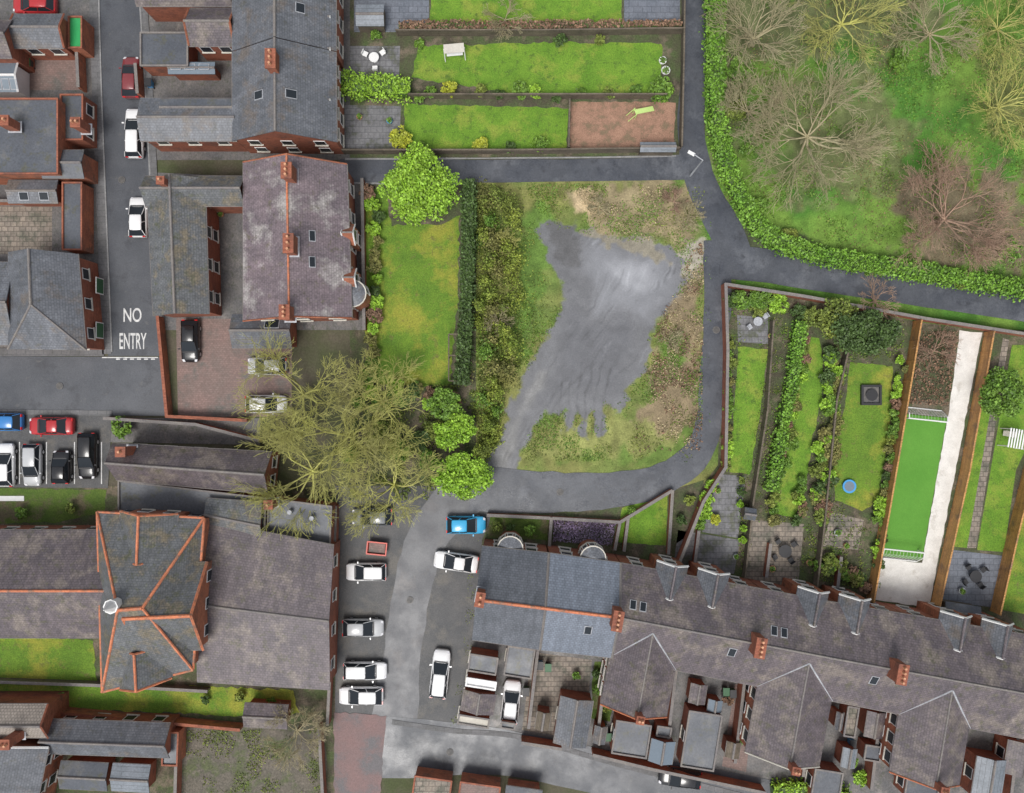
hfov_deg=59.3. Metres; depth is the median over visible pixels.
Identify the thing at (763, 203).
shrub
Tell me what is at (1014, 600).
lawn
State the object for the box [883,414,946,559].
lawn
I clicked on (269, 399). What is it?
parked car
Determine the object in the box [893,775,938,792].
outbuilding
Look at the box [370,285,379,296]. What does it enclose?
shrub
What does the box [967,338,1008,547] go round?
garden path
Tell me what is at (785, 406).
hedge
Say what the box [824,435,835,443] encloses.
shrub
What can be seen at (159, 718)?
window
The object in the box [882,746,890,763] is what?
window
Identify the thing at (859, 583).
shrub
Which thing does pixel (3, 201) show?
brick wall
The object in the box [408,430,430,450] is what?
shrub
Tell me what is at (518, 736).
pavement
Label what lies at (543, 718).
outbuilding
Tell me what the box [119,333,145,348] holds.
road lettering
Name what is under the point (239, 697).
shrub
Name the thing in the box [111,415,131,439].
bush
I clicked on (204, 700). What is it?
shrub
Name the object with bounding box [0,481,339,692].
church
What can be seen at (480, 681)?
outbuilding
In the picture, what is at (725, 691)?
wheelie bin
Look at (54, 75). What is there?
patio
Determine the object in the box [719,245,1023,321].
lane
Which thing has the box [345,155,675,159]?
kerb
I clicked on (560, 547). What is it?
window
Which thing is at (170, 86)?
yard ground
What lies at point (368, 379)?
shrub
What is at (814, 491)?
shrub
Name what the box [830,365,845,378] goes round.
shrub
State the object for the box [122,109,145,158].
parked car
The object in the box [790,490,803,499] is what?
shrub
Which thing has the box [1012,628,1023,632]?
window
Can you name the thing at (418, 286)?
lawn
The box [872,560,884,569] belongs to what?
shrub
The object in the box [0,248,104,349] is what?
corner house
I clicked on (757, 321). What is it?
garden table
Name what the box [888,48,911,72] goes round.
shrub
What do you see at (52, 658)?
lawn
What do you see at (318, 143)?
window
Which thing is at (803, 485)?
shrub
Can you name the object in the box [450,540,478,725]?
weeds
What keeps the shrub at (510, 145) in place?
on the lawn at (434, 126)
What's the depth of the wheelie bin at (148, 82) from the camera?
88.90 m
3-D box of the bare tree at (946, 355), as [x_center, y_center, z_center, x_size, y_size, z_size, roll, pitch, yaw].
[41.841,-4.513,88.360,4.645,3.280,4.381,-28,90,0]
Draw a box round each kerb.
[98,0,112,351]
[139,7,149,175]
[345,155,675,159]
[354,182,460,184]
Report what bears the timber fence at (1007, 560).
on the garden soil at (868, 542)
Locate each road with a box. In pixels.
[0,356,164,415]
[100,0,158,355]
[372,483,478,718]
[382,717,780,792]
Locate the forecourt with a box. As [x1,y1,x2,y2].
[176,318,291,416]
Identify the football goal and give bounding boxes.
[883,548,924,561]
[906,407,947,422]
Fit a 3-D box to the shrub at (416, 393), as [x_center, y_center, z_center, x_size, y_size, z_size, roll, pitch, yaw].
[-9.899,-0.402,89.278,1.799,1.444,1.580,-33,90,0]
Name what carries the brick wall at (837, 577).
on the garden soil at (868, 542)
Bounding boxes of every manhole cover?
[56,382,62,389]
[118,176,124,182]
[406,597,412,603]
[446,749,453,755]
[557,489,563,495]
[713,326,719,332]
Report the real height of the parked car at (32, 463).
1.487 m
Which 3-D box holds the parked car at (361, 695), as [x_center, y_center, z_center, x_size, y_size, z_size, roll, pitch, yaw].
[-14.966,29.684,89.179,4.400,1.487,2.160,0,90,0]
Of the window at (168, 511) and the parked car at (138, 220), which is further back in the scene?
the parked car at (138, 220)
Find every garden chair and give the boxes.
[361,49,368,57]
[372,65,377,71]
[379,47,385,56]
[762,312,769,319]
[787,557,795,564]
[790,541,798,547]
[962,578,968,586]
[963,563,971,569]
[977,581,986,589]
[978,566,989,572]
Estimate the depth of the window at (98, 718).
88.07 m
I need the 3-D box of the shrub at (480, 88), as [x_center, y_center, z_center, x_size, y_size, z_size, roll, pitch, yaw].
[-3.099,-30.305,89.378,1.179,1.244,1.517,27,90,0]
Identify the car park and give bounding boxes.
[0,415,111,487]
[335,486,489,722]
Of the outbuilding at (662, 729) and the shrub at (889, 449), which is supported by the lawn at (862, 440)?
the shrub at (889, 449)
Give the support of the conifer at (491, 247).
on the open plot
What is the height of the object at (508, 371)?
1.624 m
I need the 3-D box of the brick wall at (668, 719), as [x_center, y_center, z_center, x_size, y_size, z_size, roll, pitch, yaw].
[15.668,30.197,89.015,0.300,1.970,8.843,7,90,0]
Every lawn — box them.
[0,488,105,523]
[0,638,96,680]
[0,684,299,716]
[365,189,459,386]
[404,103,568,148]
[412,41,662,92]
[430,0,621,22]
[591,662,611,721]
[618,495,667,544]
[729,347,767,474]
[774,336,822,517]
[833,362,892,510]
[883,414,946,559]
[954,372,992,547]
[977,345,1023,551]
[1003,518,1023,613]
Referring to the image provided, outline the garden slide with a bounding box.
[626,106,653,121]
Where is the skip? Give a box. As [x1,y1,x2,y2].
[366,541,386,555]
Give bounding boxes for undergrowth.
[477,183,524,443]
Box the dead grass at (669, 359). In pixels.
[576,185,704,450]
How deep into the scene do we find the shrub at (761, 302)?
88.59 m
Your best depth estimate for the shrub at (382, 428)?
88.82 m
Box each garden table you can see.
[369,52,378,62]
[753,317,762,325]
[779,545,791,557]
[969,570,981,582]
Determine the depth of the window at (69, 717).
87.85 m
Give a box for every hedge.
[340,66,412,104]
[397,18,682,28]
[453,178,478,385]
[698,0,1023,302]
[762,320,807,492]
[770,776,851,792]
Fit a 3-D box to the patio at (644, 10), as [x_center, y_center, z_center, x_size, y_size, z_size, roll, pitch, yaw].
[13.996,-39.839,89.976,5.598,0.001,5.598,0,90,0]
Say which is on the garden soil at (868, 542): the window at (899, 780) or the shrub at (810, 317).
the shrub at (810, 317)
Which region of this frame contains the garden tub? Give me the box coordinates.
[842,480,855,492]
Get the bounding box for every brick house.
[0,13,93,72]
[0,94,97,253]
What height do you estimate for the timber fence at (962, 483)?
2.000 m
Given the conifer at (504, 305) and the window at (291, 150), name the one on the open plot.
the conifer at (504, 305)
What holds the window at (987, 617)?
in the terraced house at (1000, 709)
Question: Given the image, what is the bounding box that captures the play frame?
[448,334,457,381]
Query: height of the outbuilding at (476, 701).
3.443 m
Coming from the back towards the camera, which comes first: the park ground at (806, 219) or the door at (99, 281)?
the park ground at (806, 219)
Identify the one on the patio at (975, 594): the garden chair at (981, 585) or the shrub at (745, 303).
the garden chair at (981, 585)
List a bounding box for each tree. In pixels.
[224,411,378,540]
[231,320,368,458]
[257,356,426,507]
[259,703,333,774]
[317,348,430,466]
[334,421,445,539]
[376,141,461,226]
[426,386,461,421]
[428,450,494,500]
[433,409,477,452]
[481,0,534,41]
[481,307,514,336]
[493,224,520,258]
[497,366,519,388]
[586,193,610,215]
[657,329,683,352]
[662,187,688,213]
[673,201,706,230]
[699,0,810,82]
[715,72,791,146]
[726,46,897,213]
[782,0,907,67]
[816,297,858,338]
[830,308,902,356]
[858,274,900,319]
[883,0,983,76]
[890,139,1023,276]
[914,323,961,370]
[956,53,1023,157]
[964,0,1023,72]
[978,366,1023,420]
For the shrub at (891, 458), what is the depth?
89.09 m
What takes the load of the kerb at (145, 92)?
on the road at (129, 257)
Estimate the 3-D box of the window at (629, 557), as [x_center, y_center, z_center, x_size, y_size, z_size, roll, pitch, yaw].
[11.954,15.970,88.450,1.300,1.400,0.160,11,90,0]
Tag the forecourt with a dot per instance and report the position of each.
(208, 382)
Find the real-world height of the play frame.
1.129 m
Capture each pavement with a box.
[0,348,103,355]
[0,410,111,415]
[89,0,110,353]
[141,7,163,316]
[392,720,739,792]
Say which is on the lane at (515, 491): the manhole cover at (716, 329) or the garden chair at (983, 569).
the manhole cover at (716, 329)
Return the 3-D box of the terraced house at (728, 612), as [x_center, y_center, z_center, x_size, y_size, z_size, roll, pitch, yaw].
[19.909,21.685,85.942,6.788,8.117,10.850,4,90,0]
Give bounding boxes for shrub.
[14,507,27,519]
[64,502,75,513]
[200,695,208,704]
[234,691,243,701]
[266,696,276,702]
[341,447,358,462]
[351,395,365,411]
[353,92,366,102]
[357,369,374,383]
[358,183,375,199]
[363,332,376,345]
[363,383,376,398]
[364,196,380,211]
[364,356,377,370]
[365,220,381,236]
[365,259,383,273]
[365,307,382,322]
[367,322,378,334]
[367,346,381,358]
[368,395,387,413]
[369,246,380,259]
[370,29,381,39]
[370,273,382,283]
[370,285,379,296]
[370,294,383,309]
[371,210,386,222]
[372,419,389,437]
[373,235,383,246]
[383,386,401,406]
[386,379,403,395]
[389,437,410,460]
[395,394,406,407]
[399,392,411,405]
[404,383,420,400]
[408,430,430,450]
[411,383,424,394]
[414,37,424,50]
[414,92,424,103]
[414,140,425,147]
[419,448,439,469]
[421,398,431,410]
[423,386,434,399]
[424,85,436,98]
[424,419,442,440]
[440,81,457,97]
[472,136,487,148]
[474,83,486,96]
[491,521,502,531]
[494,89,504,99]
[505,141,516,152]
[506,523,514,530]
[512,80,529,99]
[524,525,535,536]
[529,83,540,99]
[530,135,548,151]
[551,96,561,103]
[553,32,567,47]
[572,672,580,679]
[575,87,585,92]
[592,669,600,678]
[592,684,599,695]
[594,34,605,45]
[602,707,610,712]
[603,86,615,99]
[627,507,635,516]
[629,84,641,92]
[676,514,687,525]
[683,495,695,505]
[695,519,705,530]
[697,503,712,519]
[699,490,714,504]
[704,479,718,491]
[711,514,720,525]
[720,432,733,440]
[720,459,731,471]
[721,440,734,453]
[721,696,733,705]
[722,292,737,307]
[722,404,734,414]
[722,449,733,459]
[724,99,745,122]
[725,55,754,84]
[728,423,733,431]
[729,340,735,348]
[729,357,738,369]
[729,377,736,386]
[729,395,734,403]
[732,290,757,310]
[735,499,744,507]
[737,487,746,496]
[738,140,757,158]
[738,476,744,483]
[738,536,746,543]
[739,524,746,531]
[749,306,767,317]
[750,286,774,309]
[753,197,770,213]
[765,493,781,507]
[768,294,789,313]
[768,508,778,515]
[768,514,781,526]
[773,489,781,496]
[779,467,786,478]
[780,456,792,467]
[781,228,798,240]
[784,438,799,450]
[785,427,798,441]
[790,303,806,320]
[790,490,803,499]
[791,514,802,526]
[792,412,798,419]
[792,494,805,506]
[793,393,799,401]
[793,401,801,411]
[796,475,806,484]
[796,485,806,494]
[797,372,808,383]
[797,506,808,515]
[798,481,806,488]
[798,500,807,508]
[801,305,820,327]
[801,354,811,363]
[801,363,808,372]
[802,343,810,355]
[805,336,810,344]
[807,463,823,477]
[808,491,825,505]
[810,487,823,500]
[811,440,826,454]
[812,480,829,497]
[812,560,823,571]
[814,498,832,514]
[814,508,831,523]
[815,453,827,462]
[817,427,831,443]
[818,367,836,386]
[819,398,832,409]
[819,461,827,470]
[820,468,836,480]
[821,399,840,416]
[821,563,833,576]
[822,352,837,367]
[822,381,834,390]
[823,345,840,363]
[823,386,833,395]
[823,447,842,462]
[823,476,840,487]
[823,552,836,565]
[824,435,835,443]
[824,436,841,450]
[826,393,839,401]
[826,423,841,435]
[827,376,843,389]
[827,458,837,465]
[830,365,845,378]
[831,390,842,399]
[831,416,844,425]
[834,559,848,572]
[841,569,854,581]
[848,564,858,576]
[848,572,860,586]
[851,575,864,587]
[852,769,866,787]
[859,581,871,594]
[870,539,884,553]
[871,516,883,525]
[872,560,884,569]
[873,495,886,507]
[873,505,885,518]
[877,535,888,543]
[880,480,888,487]
[880,487,888,498]
[881,471,890,480]
[882,445,893,453]
[882,460,892,472]
[886,424,899,438]
[886,434,896,445]
[886,452,894,464]
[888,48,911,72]
[888,408,899,417]
[889,398,901,409]
[890,391,901,399]
[891,417,899,425]
[892,381,902,391]
[894,374,900,381]
[895,355,905,364]
[901,365,908,373]
[954,277,964,289]
[997,235,1022,261]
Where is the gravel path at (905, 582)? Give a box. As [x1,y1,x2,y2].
[866,330,981,605]
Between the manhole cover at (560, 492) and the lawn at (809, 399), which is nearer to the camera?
the manhole cover at (560, 492)
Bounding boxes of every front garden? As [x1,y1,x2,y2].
[488,517,548,539]
[552,520,615,545]
[671,480,703,546]
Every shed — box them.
[57,755,115,791]
[109,757,156,792]
[242,698,290,728]
[355,4,384,32]
[639,142,676,155]
[740,507,756,520]
[941,599,980,615]
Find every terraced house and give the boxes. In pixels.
[472,530,548,649]
[539,539,621,658]
[597,553,693,725]
[684,560,765,685]
[739,577,839,776]
[821,585,913,713]
[878,600,987,792]
[968,612,1023,738]
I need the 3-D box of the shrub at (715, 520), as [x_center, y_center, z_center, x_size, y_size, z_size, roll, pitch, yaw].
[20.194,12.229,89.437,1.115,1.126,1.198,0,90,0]
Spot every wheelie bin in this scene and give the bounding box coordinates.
[29,58,34,68]
[144,78,154,88]
[523,686,528,695]
[537,660,542,669]
[545,662,550,671]
[606,731,611,741]
[721,686,729,695]
[730,688,736,697]
[847,738,856,748]
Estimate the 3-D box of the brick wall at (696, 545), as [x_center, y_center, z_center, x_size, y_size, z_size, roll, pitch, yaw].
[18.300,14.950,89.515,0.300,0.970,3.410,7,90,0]
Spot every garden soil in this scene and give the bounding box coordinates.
[350,0,681,157]
[350,182,475,485]
[482,495,675,559]
[693,289,1023,628]
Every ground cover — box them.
[349,384,477,500]
[729,293,903,587]
[729,306,903,585]
[909,329,957,405]
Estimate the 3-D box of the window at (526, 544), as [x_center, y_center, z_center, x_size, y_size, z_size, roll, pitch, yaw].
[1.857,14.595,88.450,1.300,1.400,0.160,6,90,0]
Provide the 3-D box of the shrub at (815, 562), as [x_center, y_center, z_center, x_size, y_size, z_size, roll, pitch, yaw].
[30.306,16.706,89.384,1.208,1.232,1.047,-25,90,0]
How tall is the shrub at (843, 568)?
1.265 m
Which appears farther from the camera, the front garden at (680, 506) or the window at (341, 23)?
the front garden at (680, 506)
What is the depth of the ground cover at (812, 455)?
89.89 m
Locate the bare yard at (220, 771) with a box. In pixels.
[181,724,326,792]
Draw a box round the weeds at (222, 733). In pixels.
[186,728,320,792]
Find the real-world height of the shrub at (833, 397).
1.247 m
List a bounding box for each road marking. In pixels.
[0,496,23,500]
[19,442,19,483]
[46,442,46,483]
[74,442,74,483]
[101,442,101,483]
[102,357,157,357]
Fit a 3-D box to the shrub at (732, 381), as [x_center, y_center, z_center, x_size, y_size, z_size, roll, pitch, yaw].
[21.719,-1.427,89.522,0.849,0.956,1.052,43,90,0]
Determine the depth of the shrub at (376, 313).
88.86 m
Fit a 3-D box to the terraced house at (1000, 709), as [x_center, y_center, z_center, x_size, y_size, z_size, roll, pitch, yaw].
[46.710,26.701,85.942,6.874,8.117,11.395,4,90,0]
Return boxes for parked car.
[0,413,24,430]
[0,443,17,486]
[13,0,57,13]
[19,444,44,485]
[29,415,75,436]
[48,450,73,483]
[74,433,98,478]
[119,57,142,98]
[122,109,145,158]
[126,197,147,237]
[178,320,201,361]
[245,393,287,414]
[248,357,287,376]
[339,685,383,707]
[342,617,383,639]
[343,660,386,682]
[346,561,386,583]
[352,506,392,527]
[429,648,451,698]
[434,550,478,572]
[446,514,485,535]
[500,679,522,724]
[658,765,701,789]
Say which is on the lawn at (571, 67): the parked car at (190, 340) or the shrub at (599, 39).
the shrub at (599, 39)
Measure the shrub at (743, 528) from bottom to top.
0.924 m
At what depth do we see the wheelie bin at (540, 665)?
88.90 m
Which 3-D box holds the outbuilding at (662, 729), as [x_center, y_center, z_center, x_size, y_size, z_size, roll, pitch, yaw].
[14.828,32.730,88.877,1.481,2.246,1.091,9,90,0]
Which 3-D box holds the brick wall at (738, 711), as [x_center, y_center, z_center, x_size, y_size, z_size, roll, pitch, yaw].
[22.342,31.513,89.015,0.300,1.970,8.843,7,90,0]
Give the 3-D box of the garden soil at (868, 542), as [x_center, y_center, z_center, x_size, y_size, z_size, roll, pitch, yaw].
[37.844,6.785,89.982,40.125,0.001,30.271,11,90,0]
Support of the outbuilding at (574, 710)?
on the yard paving at (548, 685)
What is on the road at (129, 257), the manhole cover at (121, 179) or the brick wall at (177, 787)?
the manhole cover at (121, 179)
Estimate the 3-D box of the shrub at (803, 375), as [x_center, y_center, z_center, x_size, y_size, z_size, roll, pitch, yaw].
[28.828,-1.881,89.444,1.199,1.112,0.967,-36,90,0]
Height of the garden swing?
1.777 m
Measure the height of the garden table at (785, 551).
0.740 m
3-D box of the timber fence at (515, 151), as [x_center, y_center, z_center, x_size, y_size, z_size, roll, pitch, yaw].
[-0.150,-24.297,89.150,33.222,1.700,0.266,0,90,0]
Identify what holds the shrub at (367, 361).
on the garden soil at (358, 345)
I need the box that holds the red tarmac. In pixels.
[333,712,385,792]
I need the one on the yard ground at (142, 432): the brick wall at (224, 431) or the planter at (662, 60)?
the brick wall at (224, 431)
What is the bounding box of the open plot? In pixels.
[476,176,735,486]
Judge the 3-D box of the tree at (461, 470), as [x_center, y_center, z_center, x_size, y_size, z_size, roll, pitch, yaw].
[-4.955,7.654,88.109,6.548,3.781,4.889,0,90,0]
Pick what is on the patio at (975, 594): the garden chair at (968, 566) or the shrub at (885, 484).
the garden chair at (968, 566)
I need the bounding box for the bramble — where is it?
[632,244,703,451]
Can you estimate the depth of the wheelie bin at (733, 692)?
88.90 m
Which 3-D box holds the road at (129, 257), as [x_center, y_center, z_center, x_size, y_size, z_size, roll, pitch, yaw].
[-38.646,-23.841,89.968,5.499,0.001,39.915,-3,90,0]
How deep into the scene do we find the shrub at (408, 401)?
89.05 m
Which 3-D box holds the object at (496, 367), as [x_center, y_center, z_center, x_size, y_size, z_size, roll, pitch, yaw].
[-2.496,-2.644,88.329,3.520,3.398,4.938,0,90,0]
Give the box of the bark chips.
[570,101,675,147]
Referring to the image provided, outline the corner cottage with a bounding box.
[0,691,68,792]
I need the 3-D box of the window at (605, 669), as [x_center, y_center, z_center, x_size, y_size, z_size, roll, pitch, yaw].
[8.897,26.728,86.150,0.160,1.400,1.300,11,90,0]
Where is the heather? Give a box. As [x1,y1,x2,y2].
[553,520,615,544]
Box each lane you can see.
[340,155,683,182]
[468,240,730,512]
[677,0,749,264]
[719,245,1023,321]
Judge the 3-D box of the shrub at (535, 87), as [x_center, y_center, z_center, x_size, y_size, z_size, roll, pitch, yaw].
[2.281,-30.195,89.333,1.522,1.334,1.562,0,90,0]
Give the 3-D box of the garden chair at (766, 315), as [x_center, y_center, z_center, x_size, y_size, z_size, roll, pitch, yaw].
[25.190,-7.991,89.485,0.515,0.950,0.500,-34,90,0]
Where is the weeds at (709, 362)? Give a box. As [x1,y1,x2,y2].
[525,197,711,468]
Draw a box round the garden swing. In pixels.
[443,43,465,61]
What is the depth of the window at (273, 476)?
88.14 m
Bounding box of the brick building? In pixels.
[412,766,542,792]
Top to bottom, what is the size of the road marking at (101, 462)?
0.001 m
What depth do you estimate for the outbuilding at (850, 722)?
87.95 m
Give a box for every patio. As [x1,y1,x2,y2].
[0,206,51,253]
[29,59,79,89]
[345,105,400,148]
[350,46,399,77]
[354,0,428,31]
[624,0,679,21]
[675,531,739,573]
[702,474,745,537]
[737,315,767,343]
[746,520,803,584]
[823,513,863,549]
[943,550,1001,606]
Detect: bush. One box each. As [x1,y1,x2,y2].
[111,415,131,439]
[388,124,412,148]
[647,74,674,103]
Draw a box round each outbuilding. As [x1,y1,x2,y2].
[38,712,186,766]
[457,705,489,728]
[460,686,496,715]
[465,671,496,690]
[467,647,498,675]
[500,719,515,730]
[503,646,535,679]
[534,705,551,731]
[553,688,593,748]
[592,719,607,745]
[609,711,651,758]
[648,730,675,765]
[653,719,671,738]
[676,702,722,771]
[686,677,707,704]
[705,693,722,713]
[721,734,741,759]
[803,760,843,792]
[828,705,844,731]
[834,740,857,769]
[839,703,859,737]
[856,737,880,762]
[857,707,885,739]
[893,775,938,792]
[960,747,1005,792]
[992,734,1023,778]
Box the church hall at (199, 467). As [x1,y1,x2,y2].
[104,442,279,493]
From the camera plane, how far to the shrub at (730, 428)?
89.22 m
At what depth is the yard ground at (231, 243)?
89.98 m
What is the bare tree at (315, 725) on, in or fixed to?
on the bare yard at (220, 771)
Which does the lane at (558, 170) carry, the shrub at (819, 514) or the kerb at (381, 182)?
the kerb at (381, 182)
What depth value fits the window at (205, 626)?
83.90 m
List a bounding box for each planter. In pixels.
[356,113,361,119]
[386,117,391,123]
[659,56,666,64]
[661,66,669,74]
[733,554,738,559]
[769,566,775,572]
[806,560,812,565]
[834,529,841,536]
[843,543,849,548]
[958,588,965,594]
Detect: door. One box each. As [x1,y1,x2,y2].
[96,277,103,294]
[96,322,103,338]
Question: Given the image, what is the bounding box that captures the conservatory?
[0,63,29,97]
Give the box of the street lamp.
[687,150,702,176]
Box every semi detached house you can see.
[134,0,343,79]
[136,37,344,153]
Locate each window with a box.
[3,526,20,528]
[26,49,44,55]
[31,526,48,528]
[40,778,47,792]
[46,753,52,765]
[48,769,58,786]
[49,49,67,55]
[59,526,75,528]
[64,715,76,718]
[82,268,90,281]
[84,297,93,310]
[86,103,93,118]
[86,128,93,140]
[87,327,95,340]
[93,713,110,719]
[122,714,139,720]
[137,508,155,512]
[152,715,168,721]
[157,142,172,145]
[163,510,180,512]
[187,142,201,145]
[199,47,215,53]
[204,623,207,636]
[205,596,208,609]
[206,568,211,582]
[207,226,212,239]
[208,258,213,271]
[209,290,213,303]
[213,229,218,243]
[214,261,219,274]
[215,293,220,305]
[217,142,231,145]
[219,47,231,53]
[247,140,263,145]
[254,147,270,152]
[270,473,275,485]
[272,455,277,467]
[280,140,295,145]
[286,147,301,152]
[300,319,313,321]
[313,141,328,146]
[319,148,333,152]
[330,655,334,670]
[331,621,335,636]
[332,587,336,601]
[333,553,337,567]
[337,107,339,120]
[339,0,343,8]
[339,16,343,33]
[339,42,343,58]
[340,92,343,107]
[340,112,343,127]
[340,132,344,147]
[350,183,354,198]
[351,212,355,226]
[353,229,357,243]
[358,234,360,247]
[524,542,536,547]
[525,546,537,550]
[558,546,570,550]
[559,550,572,554]
[580,542,587,548]
[597,674,601,689]
[599,682,603,696]
[600,660,604,675]
[602,667,606,680]
[610,723,614,739]
[626,556,639,561]
[629,560,642,565]
[658,554,672,559]
[662,559,676,564]
[679,724,684,741]
[697,561,711,566]
[703,566,717,571]
[729,575,741,580]
[732,579,747,585]
[741,725,747,741]
[745,704,751,720]
[749,686,755,699]
[760,580,775,586]
[767,586,782,591]
[792,579,807,584]
[800,584,816,590]
[804,769,811,786]
[832,586,848,591]
[841,591,858,597]
[871,604,888,610]
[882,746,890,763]
[885,728,894,745]
[888,713,897,726]
[895,775,903,787]
[896,604,913,610]
[906,610,924,616]
[928,602,944,607]
[940,608,958,614]
[963,762,972,779]
[980,615,999,621]
[994,742,1004,759]
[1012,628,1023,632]
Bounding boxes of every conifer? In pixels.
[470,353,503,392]
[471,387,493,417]
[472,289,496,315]
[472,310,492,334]
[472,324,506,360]
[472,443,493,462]
[473,343,501,373]
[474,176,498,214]
[474,245,509,278]
[475,218,489,245]
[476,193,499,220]
[476,228,507,264]
[476,272,492,290]
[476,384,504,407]
[477,407,499,427]
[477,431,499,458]
[478,218,502,245]
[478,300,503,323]
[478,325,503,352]
[478,422,490,434]
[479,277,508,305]
[480,242,496,261]
[480,341,505,376]
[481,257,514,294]
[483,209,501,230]
[483,367,503,388]
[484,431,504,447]
[485,398,506,419]
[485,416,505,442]
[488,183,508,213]
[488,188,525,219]
[489,319,510,342]
[490,384,503,392]
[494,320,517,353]
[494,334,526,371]
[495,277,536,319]
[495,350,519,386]
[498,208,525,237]
[498,236,520,261]
[498,299,516,323]
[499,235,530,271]
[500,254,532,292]
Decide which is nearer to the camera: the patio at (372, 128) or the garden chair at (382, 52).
the garden chair at (382, 52)
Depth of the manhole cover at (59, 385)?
89.89 m
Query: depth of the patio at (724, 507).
89.97 m
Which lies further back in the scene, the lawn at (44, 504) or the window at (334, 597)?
the lawn at (44, 504)
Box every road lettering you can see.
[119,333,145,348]
[123,308,140,321]
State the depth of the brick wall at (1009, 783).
88.45 m
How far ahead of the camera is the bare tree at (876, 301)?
88.33 m
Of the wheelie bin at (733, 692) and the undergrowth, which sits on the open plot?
the undergrowth
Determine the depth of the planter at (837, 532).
89.40 m
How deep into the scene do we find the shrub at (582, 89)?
89.09 m
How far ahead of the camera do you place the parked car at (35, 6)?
88.92 m
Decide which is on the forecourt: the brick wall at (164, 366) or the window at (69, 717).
the brick wall at (164, 366)
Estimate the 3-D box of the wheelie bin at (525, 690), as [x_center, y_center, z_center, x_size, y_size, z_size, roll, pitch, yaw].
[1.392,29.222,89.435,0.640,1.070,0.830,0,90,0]
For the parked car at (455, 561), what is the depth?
88.92 m
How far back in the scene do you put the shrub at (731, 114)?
88.68 m
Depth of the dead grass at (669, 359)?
89.85 m
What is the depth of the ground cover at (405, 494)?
89.85 m
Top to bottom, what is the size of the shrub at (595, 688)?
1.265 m
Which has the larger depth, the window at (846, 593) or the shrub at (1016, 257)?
the shrub at (1016, 257)
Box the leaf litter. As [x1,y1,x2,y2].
[731,0,1023,270]
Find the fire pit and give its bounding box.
[860,385,881,404]
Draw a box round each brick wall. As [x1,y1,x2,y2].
[0,199,20,204]
[0,678,210,692]
[61,707,242,731]
[75,52,86,92]
[103,417,262,441]
[133,63,144,97]
[156,316,250,421]
[173,761,181,792]
[317,721,326,792]
[326,504,338,725]
[360,178,366,330]
[487,513,552,546]
[521,735,561,750]
[527,650,538,728]
[552,489,672,523]
[591,747,765,792]
[596,660,604,725]
[613,524,620,550]
[622,518,629,551]
[665,671,677,739]
[666,490,673,554]
[676,283,729,561]
[692,529,700,562]
[725,282,1023,336]
[732,683,745,763]
[763,542,771,577]
[801,769,805,776]
[833,555,842,587]
[864,710,881,790]
[1002,737,1019,792]
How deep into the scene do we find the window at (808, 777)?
88.62 m
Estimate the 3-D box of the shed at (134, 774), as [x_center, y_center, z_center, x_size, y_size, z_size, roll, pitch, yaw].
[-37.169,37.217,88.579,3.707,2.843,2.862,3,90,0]
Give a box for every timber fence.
[341,147,679,154]
[395,27,683,36]
[408,93,666,99]
[568,98,570,147]
[678,0,685,150]
[741,320,774,577]
[813,350,848,586]
[866,320,922,602]
[931,331,994,606]
[989,468,1023,614]
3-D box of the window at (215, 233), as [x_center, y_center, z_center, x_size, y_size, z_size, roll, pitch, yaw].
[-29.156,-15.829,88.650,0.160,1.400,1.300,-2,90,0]
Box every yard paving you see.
[522,653,591,734]
[722,684,747,771]
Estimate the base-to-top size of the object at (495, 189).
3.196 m
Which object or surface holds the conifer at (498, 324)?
on the open plot
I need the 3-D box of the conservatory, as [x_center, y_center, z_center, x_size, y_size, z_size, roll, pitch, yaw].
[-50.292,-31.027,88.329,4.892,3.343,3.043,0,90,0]
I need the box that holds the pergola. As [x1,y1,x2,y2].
[997,428,1023,449]
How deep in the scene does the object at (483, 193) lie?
89.23 m
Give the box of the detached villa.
[139,153,370,348]
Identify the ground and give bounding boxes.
[0,0,98,347]
[0,486,334,792]
[63,108,1023,792]
[111,418,259,444]
[148,0,349,159]
[157,173,361,329]
[477,641,1023,792]
[705,0,1023,329]

